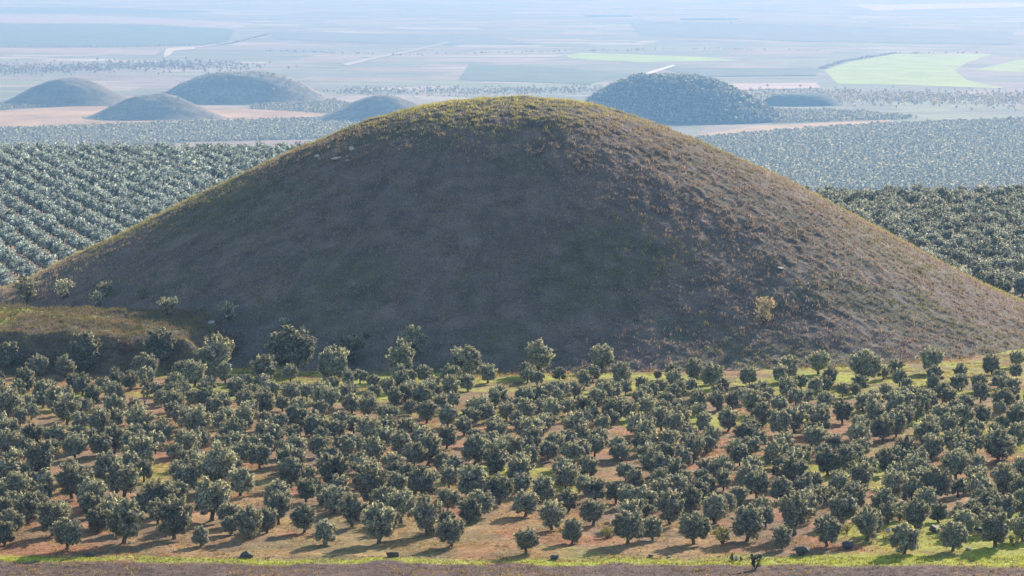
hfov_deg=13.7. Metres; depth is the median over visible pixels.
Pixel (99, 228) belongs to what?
olive orchard
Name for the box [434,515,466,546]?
olive tree
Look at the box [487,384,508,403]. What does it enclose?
olive tree
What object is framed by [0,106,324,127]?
field
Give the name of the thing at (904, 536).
olive tree
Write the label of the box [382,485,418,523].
olive tree
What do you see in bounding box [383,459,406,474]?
olive tree
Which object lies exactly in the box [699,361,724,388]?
olive tree
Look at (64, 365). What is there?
olive tree
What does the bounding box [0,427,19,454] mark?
olive tree
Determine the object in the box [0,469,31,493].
olive tree
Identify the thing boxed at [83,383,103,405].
olive tree
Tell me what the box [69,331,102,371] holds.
olive tree
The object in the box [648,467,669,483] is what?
olive tree
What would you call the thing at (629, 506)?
olive tree
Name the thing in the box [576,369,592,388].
olive tree
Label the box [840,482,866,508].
olive tree
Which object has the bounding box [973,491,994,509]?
olive tree
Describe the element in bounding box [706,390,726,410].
olive tree
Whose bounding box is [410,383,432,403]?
olive tree
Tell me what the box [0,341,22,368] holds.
olive tree
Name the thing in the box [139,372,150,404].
tree
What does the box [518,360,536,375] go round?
olive tree
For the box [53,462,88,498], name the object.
olive tree
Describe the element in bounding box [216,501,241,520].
olive tree
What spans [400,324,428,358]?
olive tree
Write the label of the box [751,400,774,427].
olive tree
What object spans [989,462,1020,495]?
olive tree
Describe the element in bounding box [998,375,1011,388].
olive tree
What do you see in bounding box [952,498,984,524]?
olive tree
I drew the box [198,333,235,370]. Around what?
olive tree
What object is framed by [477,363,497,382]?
olive tree
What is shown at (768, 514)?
olive tree
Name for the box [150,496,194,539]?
olive tree
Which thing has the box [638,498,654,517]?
olive tree
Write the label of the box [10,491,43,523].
olive tree
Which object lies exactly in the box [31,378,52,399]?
olive tree
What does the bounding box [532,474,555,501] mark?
olive tree
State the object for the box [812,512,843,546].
olive tree
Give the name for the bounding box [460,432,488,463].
olive tree
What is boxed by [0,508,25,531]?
olive tree
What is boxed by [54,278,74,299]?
shrub
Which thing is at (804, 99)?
hill
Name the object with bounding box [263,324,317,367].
olive tree
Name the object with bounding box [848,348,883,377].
olive tree
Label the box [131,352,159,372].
olive tree
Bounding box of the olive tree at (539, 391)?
[531,385,548,403]
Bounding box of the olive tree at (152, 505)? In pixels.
[145,497,163,523]
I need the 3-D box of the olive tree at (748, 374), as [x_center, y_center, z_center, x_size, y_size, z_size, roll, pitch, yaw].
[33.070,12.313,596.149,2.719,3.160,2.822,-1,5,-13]
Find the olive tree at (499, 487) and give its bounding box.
[481,472,514,504]
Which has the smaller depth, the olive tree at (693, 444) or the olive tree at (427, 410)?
the olive tree at (693, 444)
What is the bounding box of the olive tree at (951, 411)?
[948,405,965,418]
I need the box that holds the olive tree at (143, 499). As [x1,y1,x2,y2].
[130,491,153,513]
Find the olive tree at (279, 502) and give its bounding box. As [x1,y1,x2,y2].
[265,489,292,524]
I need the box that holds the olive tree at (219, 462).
[195,438,237,484]
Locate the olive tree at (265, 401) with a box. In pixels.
[249,389,274,411]
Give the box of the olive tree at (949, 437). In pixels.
[942,428,964,449]
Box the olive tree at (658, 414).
[651,405,670,430]
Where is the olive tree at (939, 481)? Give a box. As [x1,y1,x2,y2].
[918,466,953,499]
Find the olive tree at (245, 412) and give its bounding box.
[232,401,255,431]
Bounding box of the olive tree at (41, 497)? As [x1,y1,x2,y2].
[34,489,49,515]
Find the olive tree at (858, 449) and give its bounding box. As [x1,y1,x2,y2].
[846,441,865,461]
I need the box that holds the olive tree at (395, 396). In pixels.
[385,385,404,406]
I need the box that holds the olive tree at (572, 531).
[561,516,583,543]
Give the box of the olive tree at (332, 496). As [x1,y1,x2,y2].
[317,484,345,513]
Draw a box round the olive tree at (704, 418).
[695,411,713,431]
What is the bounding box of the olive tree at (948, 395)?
[940,386,957,405]
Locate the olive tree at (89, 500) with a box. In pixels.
[79,491,101,514]
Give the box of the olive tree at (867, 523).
[851,503,881,540]
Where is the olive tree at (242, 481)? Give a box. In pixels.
[226,466,254,495]
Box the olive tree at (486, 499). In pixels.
[466,489,495,513]
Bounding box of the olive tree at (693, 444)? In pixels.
[680,433,705,461]
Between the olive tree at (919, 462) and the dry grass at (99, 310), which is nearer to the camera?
the olive tree at (919, 462)
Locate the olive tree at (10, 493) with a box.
[3,490,19,507]
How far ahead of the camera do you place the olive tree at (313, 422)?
530.10 m
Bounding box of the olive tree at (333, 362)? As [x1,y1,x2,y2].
[317,344,349,380]
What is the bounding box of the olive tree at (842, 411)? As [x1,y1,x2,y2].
[831,398,854,423]
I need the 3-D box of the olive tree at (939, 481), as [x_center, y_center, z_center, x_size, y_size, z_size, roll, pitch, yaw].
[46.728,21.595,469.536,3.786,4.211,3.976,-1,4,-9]
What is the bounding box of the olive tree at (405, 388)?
[399,383,413,401]
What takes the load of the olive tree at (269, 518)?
on the ground at (448, 64)
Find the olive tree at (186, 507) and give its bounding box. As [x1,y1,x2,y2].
[174,498,193,523]
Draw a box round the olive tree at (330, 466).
[313,451,354,483]
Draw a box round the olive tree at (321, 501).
[315,483,334,509]
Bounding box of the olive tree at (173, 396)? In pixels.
[159,390,185,411]
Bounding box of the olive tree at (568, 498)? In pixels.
[558,489,578,512]
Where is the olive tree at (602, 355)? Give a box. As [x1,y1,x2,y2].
[589,343,614,368]
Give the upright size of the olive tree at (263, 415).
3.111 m
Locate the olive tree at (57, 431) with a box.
[41,422,70,446]
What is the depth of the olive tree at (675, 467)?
484.46 m
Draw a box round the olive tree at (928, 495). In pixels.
[913,485,937,507]
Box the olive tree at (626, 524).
[609,509,644,543]
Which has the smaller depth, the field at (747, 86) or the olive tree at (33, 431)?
the olive tree at (33, 431)
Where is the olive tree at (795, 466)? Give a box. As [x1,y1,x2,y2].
[779,455,810,481]
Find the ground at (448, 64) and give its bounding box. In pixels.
[0,0,1023,575]
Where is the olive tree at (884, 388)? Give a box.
[878,382,891,398]
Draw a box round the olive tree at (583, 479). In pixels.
[574,473,596,492]
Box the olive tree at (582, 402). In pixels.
[570,395,594,410]
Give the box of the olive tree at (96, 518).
[83,506,107,531]
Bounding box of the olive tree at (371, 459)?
[353,456,379,464]
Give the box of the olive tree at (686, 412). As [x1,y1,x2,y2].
[670,403,690,424]
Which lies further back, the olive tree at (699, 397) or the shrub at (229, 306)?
the shrub at (229, 306)
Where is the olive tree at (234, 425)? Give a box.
[218,414,248,438]
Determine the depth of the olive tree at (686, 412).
537.27 m
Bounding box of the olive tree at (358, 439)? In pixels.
[337,432,365,452]
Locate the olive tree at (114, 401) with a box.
[101,393,128,414]
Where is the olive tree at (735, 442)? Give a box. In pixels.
[724,438,746,461]
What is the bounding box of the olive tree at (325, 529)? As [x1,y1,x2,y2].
[313,518,337,544]
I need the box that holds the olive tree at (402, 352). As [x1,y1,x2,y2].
[385,336,415,370]
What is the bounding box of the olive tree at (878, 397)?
[864,392,884,405]
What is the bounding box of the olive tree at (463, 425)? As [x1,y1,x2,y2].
[453,416,472,435]
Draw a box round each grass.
[0,302,224,375]
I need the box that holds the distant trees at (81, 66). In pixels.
[0,56,297,75]
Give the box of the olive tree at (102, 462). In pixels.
[92,450,121,483]
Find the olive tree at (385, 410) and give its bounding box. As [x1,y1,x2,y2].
[371,402,400,418]
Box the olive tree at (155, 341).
[142,327,177,366]
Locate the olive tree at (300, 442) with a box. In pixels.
[281,433,307,451]
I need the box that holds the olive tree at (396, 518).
[388,506,400,530]
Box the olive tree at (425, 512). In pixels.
[407,493,442,535]
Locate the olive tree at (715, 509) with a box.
[699,490,728,523]
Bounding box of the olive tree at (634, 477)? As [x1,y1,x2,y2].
[625,467,644,487]
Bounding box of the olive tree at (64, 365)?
[54,354,76,378]
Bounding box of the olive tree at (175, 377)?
[168,371,183,383]
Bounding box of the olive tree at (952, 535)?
[936,520,969,550]
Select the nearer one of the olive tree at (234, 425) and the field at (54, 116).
the olive tree at (234, 425)
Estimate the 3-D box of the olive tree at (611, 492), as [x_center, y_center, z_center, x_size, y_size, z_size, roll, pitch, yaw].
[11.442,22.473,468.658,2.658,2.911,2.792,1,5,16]
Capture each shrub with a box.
[11,274,40,302]
[25,351,48,358]
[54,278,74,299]
[89,290,105,305]
[96,281,114,296]
[117,338,134,354]
[136,286,149,299]
[156,296,179,317]
[212,331,243,355]
[218,300,238,320]
[279,317,289,327]
[361,331,370,338]
[599,526,613,537]
[710,525,732,543]
[748,554,762,568]
[753,296,775,324]
[843,524,852,532]
[1007,535,1020,545]
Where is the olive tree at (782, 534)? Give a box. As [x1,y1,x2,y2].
[772,524,792,548]
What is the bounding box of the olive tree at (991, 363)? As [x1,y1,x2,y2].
[981,352,1000,374]
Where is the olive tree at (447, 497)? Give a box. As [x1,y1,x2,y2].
[435,486,461,511]
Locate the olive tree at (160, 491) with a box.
[140,477,180,502]
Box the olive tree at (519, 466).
[504,455,536,483]
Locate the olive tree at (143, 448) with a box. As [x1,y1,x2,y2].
[124,434,161,461]
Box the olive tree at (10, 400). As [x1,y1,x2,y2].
[0,388,22,418]
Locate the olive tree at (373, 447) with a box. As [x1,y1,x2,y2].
[361,435,386,460]
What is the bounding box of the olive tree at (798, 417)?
[784,406,808,432]
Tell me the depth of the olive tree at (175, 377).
585.32 m
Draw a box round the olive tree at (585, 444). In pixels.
[571,438,591,458]
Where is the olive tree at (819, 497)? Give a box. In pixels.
[808,488,827,509]
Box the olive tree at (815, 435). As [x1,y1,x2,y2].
[802,424,830,447]
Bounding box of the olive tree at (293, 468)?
[275,455,305,487]
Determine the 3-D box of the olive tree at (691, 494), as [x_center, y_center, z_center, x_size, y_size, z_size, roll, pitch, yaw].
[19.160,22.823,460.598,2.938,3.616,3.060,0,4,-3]
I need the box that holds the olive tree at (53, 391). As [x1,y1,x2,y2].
[43,385,64,408]
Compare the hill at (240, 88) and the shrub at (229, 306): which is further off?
the hill at (240, 88)
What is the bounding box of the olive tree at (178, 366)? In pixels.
[171,360,187,381]
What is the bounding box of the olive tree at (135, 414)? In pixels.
[122,402,157,426]
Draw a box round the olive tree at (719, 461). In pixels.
[707,454,735,478]
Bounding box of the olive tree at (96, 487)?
[76,476,109,503]
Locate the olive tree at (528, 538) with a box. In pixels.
[513,526,540,552]
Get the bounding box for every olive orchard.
[0,100,46,109]
[0,116,359,149]
[0,140,310,204]
[0,189,194,285]
[250,97,348,112]
[694,115,1023,190]
[773,107,917,122]
[802,182,1023,297]
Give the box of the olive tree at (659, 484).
[649,478,672,502]
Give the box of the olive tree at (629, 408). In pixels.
[621,398,639,417]
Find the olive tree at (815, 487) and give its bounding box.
[806,483,829,504]
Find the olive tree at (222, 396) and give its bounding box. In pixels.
[212,392,233,408]
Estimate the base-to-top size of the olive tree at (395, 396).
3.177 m
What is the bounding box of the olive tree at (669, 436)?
[657,428,681,451]
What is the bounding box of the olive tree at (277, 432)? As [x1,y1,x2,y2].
[261,423,287,448]
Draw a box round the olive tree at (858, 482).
[846,480,870,499]
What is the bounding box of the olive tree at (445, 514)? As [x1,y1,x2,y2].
[435,508,456,525]
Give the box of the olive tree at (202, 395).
[192,387,215,404]
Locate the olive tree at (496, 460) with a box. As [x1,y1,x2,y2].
[482,445,508,476]
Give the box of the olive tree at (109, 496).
[96,491,122,511]
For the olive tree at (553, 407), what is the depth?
546.26 m
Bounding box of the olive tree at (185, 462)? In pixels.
[168,454,201,479]
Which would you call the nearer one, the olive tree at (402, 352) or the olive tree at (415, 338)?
the olive tree at (402, 352)
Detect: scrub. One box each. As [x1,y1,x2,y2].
[82,95,225,119]
[161,71,331,104]
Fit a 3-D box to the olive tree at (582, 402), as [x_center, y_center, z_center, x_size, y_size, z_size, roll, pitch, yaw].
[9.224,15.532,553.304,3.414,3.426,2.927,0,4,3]
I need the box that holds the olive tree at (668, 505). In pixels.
[653,488,685,524]
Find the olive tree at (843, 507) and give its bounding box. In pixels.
[827,490,860,524]
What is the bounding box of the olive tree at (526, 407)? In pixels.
[514,397,537,418]
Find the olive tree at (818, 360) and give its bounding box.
[805,349,830,373]
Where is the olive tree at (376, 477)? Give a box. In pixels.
[355,461,389,503]
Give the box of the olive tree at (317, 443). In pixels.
[308,433,332,454]
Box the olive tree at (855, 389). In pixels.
[850,383,860,395]
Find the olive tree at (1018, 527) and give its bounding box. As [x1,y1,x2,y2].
[1008,513,1023,541]
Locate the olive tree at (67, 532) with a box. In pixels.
[48,516,84,549]
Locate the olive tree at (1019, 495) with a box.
[1013,488,1023,515]
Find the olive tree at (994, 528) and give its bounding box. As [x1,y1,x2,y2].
[976,511,1015,546]
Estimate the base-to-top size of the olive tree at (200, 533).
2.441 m
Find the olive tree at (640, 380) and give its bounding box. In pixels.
[634,375,648,386]
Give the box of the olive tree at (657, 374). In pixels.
[652,370,661,378]
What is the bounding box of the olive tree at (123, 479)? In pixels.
[105,458,141,498]
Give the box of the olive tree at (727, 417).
[717,406,738,431]
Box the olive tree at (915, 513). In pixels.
[900,496,930,530]
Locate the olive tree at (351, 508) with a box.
[336,491,367,526]
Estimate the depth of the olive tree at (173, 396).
556.98 m
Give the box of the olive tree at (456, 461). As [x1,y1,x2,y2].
[441,454,464,475]
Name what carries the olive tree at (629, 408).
on the ground at (448, 64)
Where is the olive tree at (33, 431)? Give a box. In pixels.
[20,422,43,442]
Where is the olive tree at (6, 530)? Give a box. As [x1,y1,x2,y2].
[0,520,19,545]
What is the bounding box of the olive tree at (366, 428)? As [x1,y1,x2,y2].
[354,413,381,440]
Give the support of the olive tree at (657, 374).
on the ground at (448, 64)
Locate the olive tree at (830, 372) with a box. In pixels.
[821,363,838,382]
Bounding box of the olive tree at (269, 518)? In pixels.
[258,505,278,532]
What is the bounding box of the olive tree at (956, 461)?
[938,448,972,478]
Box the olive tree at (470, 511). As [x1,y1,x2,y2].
[457,497,482,522]
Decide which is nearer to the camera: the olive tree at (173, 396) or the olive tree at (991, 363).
the olive tree at (173, 396)
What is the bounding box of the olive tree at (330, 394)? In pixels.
[308,382,341,414]
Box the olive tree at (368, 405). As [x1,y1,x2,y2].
[356,393,379,415]
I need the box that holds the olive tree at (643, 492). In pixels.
[628,483,658,512]
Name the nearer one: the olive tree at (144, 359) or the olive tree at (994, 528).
the olive tree at (994, 528)
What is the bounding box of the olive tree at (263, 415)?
[257,410,276,424]
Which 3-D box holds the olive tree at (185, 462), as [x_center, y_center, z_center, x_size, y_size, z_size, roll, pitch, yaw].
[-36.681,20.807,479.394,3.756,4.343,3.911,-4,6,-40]
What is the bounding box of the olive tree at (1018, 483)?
[1008,476,1023,499]
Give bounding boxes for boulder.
[85,551,94,556]
[240,551,253,557]
[386,552,398,556]
[550,555,558,558]
[795,546,808,554]
[842,541,853,548]
[929,524,939,532]
[974,527,982,532]
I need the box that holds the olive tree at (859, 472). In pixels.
[845,461,875,484]
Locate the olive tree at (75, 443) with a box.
[60,433,88,457]
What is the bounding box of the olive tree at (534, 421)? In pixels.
[520,415,546,434]
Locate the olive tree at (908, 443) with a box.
[893,434,919,453]
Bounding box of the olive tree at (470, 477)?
[456,462,488,495]
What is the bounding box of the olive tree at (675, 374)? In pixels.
[665,367,685,386]
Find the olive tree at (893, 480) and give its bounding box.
[879,466,908,497]
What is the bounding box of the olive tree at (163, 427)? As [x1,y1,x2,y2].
[151,416,174,440]
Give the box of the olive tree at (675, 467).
[664,457,687,475]
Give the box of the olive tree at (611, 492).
[605,479,625,503]
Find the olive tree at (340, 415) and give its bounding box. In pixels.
[332,410,349,426]
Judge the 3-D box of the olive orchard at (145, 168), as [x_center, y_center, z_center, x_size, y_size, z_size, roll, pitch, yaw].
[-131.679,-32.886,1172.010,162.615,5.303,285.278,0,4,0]
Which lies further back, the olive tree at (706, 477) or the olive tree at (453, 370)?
the olive tree at (453, 370)
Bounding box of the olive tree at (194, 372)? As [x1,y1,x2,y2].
[181,358,207,386]
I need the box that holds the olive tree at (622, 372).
[607,361,631,381]
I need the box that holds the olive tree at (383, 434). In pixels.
[371,425,395,449]
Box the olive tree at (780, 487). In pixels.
[769,475,793,498]
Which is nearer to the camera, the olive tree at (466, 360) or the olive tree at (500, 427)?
the olive tree at (500, 427)
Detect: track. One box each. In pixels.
[163,36,266,57]
[343,42,448,65]
[646,65,674,73]
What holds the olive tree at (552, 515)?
on the ground at (448, 64)
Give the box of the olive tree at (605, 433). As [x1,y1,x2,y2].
[589,426,609,445]
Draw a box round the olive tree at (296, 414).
[283,403,308,426]
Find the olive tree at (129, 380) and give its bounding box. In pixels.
[121,372,139,389]
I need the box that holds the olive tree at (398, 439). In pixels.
[389,428,412,453]
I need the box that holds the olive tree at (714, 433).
[701,425,721,449]
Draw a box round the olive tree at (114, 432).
[100,422,126,453]
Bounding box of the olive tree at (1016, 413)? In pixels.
[1005,403,1023,425]
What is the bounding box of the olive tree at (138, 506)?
[128,500,144,529]
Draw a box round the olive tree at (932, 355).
[915,345,945,369]
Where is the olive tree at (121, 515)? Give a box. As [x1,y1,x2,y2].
[102,497,145,543]
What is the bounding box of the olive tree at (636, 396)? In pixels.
[631,388,646,405]
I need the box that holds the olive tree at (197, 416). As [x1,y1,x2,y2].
[178,403,213,432]
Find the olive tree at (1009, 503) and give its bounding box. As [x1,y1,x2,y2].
[989,493,1020,521]
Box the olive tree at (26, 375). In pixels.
[15,366,35,391]
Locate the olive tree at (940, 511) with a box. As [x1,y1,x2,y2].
[928,502,947,522]
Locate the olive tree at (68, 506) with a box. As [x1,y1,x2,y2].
[55,500,71,519]
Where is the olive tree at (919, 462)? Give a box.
[906,458,936,473]
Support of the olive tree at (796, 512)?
on the ground at (448, 64)
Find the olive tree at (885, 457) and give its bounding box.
[873,447,899,473]
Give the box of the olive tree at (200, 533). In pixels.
[191,525,208,546]
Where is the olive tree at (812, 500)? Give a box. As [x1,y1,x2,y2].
[794,487,819,519]
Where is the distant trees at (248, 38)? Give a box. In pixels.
[4,34,268,46]
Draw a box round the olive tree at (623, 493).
[616,484,635,502]
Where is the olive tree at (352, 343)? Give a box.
[336,333,366,364]
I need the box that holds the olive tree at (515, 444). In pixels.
[497,433,524,454]
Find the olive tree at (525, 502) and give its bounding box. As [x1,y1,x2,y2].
[512,488,541,516]
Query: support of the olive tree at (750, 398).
on the ground at (448, 64)
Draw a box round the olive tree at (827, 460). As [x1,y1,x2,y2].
[815,446,842,475]
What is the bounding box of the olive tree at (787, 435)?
[771,431,794,449]
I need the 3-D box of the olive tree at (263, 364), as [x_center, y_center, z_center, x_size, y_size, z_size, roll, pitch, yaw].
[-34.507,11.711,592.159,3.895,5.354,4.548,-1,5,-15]
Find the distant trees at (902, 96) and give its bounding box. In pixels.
[736,84,1023,110]
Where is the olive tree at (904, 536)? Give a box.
[887,522,920,553]
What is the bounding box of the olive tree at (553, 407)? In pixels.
[540,397,564,420]
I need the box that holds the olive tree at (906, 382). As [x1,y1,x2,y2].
[900,377,913,387]
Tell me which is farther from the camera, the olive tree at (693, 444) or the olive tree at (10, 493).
the olive tree at (693, 444)
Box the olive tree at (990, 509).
[979,505,1005,519]
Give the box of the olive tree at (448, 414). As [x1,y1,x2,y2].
[437,403,458,426]
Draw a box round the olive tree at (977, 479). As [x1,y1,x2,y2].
[963,471,996,497]
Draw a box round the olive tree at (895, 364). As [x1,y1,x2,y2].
[886,358,905,373]
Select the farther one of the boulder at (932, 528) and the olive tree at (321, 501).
the olive tree at (321, 501)
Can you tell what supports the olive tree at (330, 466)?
on the ground at (448, 64)
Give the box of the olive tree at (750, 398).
[740,388,765,414]
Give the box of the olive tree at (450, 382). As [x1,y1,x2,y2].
[440,374,460,395]
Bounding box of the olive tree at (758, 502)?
[749,495,774,509]
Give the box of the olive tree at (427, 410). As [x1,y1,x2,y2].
[414,399,438,422]
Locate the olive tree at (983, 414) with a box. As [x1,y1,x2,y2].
[972,403,991,424]
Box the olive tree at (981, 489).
[969,484,997,499]
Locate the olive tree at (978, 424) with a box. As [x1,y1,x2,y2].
[965,418,986,435]
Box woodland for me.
[584,72,784,123]
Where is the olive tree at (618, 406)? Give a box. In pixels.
[600,396,626,417]
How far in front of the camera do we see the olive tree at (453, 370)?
592.34 m
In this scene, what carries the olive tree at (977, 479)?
on the ground at (448, 64)
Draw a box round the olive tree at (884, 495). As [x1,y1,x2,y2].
[868,487,897,513]
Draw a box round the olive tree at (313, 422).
[303,413,325,436]
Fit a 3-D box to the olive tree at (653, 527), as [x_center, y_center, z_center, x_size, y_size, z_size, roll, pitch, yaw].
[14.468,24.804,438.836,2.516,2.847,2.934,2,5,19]
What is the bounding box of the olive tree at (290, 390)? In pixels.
[279,382,300,401]
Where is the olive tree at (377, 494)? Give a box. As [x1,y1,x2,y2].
[370,485,393,505]
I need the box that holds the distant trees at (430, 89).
[315,83,607,96]
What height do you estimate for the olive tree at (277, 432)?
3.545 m
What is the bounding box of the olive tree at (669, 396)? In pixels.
[656,391,678,403]
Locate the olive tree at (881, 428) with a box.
[868,414,895,440]
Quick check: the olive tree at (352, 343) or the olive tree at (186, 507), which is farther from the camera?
the olive tree at (352, 343)
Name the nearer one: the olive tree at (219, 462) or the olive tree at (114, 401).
the olive tree at (219, 462)
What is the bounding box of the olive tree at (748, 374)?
[739,365,757,384]
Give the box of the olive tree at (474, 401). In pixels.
[467,393,494,410]
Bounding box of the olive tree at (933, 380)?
[925,373,940,391]
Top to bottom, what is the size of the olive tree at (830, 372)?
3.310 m
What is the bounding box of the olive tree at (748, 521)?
[729,503,765,541]
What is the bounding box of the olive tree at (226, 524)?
[219,515,237,534]
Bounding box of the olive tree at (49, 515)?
[36,500,70,535]
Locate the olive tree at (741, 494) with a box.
[728,485,749,504]
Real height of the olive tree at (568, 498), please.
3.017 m
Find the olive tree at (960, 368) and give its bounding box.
[952,362,967,375]
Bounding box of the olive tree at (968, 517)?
[951,508,978,531]
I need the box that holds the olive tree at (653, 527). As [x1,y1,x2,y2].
[642,515,663,540]
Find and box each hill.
[0,96,1023,373]
[1,77,127,106]
[83,93,227,120]
[166,71,332,104]
[313,95,416,121]
[595,79,774,124]
[762,92,840,106]
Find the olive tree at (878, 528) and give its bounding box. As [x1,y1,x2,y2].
[871,514,884,533]
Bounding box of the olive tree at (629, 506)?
[614,499,646,517]
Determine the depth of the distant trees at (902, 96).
7712.00 m
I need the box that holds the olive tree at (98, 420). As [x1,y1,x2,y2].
[86,405,112,437]
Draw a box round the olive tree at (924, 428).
[915,420,941,442]
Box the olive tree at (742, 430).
[732,422,756,438]
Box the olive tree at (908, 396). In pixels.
[900,388,915,407]
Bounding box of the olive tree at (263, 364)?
[249,353,276,383]
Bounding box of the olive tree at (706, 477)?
[701,473,717,495]
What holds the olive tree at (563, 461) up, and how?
on the ground at (448, 64)
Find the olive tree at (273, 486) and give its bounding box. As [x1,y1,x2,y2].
[261,478,291,505]
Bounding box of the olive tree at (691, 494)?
[678,483,702,512]
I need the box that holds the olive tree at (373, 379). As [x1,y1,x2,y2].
[366,373,381,386]
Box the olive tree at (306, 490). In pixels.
[293,477,317,501]
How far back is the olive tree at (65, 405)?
545.77 m
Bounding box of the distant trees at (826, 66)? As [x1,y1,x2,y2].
[819,51,993,68]
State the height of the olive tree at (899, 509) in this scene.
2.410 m
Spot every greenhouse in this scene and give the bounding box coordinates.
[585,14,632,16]
[680,17,740,19]
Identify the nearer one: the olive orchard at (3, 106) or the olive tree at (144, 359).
the olive tree at (144, 359)
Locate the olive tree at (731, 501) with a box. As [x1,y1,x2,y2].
[720,490,736,511]
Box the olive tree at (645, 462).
[638,446,660,473]
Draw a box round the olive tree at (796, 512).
[777,487,815,534]
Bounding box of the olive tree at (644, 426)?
[632,419,657,435]
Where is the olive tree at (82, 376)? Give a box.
[73,371,91,392]
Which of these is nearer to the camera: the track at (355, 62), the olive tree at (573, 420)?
the olive tree at (573, 420)
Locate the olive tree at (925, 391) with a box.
[915,386,936,395]
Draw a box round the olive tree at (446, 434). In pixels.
[433,424,458,447]
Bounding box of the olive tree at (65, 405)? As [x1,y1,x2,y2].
[52,392,81,424]
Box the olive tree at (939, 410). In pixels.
[929,403,950,423]
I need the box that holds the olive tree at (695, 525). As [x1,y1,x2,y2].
[676,510,712,544]
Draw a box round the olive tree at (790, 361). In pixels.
[779,355,798,376]
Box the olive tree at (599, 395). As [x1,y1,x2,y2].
[588,387,607,406]
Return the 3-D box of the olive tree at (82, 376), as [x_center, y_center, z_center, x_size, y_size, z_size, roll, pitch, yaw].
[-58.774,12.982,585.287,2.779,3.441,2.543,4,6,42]
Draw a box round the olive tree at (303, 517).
[289,502,316,532]
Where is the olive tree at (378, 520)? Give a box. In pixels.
[360,500,396,543]
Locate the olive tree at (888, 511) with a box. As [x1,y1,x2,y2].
[877,501,898,525]
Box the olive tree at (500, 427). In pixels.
[484,419,509,434]
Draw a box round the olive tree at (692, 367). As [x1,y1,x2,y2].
[684,357,704,379]
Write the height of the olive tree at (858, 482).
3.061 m
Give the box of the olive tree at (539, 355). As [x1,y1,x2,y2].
[525,337,555,371]
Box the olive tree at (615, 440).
[607,434,627,457]
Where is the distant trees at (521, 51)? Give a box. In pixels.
[266,47,817,55]
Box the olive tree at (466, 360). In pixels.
[450,344,481,376]
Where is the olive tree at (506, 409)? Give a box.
[496,400,516,419]
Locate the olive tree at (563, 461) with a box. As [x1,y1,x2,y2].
[551,456,571,478]
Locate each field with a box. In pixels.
[0,7,220,13]
[0,14,254,27]
[0,24,234,47]
[0,48,158,54]
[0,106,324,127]
[164,46,194,55]
[175,139,308,147]
[268,32,532,43]
[459,64,632,83]
[567,53,739,61]
[630,21,1012,43]
[667,68,820,75]
[701,120,890,135]
[729,83,820,89]
[824,54,1000,87]
[855,2,1023,9]
[976,59,1023,71]
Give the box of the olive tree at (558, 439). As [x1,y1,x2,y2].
[543,430,565,456]
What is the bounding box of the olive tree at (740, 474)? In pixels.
[734,461,763,487]
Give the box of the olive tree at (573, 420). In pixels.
[563,410,588,432]
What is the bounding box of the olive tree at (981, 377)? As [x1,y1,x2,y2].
[970,373,988,385]
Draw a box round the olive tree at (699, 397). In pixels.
[687,390,708,409]
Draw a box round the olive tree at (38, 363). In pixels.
[25,352,48,376]
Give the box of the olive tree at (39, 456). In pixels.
[22,439,60,472]
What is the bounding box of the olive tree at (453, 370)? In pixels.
[439,363,464,379]
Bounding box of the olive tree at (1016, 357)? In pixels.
[1008,348,1023,364]
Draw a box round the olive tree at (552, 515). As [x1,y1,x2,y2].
[536,499,566,529]
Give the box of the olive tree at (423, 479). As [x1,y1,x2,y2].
[407,465,442,497]
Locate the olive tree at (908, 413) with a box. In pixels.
[891,405,914,426]
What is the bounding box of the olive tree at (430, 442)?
[416,431,442,464]
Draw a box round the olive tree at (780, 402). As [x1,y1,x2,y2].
[770,394,788,412]
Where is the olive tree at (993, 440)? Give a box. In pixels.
[980,428,1014,462]
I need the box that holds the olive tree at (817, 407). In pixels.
[807,404,829,422]
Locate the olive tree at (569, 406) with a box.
[558,396,576,415]
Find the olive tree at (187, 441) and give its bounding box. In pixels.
[173,427,200,450]
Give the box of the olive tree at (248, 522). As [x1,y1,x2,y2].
[232,503,262,538]
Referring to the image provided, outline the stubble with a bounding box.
[0,554,1023,575]
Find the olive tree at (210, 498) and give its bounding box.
[193,475,232,520]
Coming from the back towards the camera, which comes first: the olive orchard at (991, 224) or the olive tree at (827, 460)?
the olive orchard at (991, 224)
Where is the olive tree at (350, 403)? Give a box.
[341,393,360,412]
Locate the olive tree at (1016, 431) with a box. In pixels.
[1006,421,1023,445]
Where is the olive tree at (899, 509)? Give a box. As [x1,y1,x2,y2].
[891,500,907,520]
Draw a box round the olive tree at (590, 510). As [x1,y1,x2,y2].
[578,497,607,524]
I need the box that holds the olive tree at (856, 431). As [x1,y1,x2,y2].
[847,421,871,441]
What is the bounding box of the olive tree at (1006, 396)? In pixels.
[991,387,1015,406]
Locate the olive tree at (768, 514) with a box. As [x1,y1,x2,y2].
[758,505,774,526]
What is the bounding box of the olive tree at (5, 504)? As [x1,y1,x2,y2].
[0,496,14,513]
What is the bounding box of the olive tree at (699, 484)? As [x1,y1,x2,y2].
[690,477,709,506]

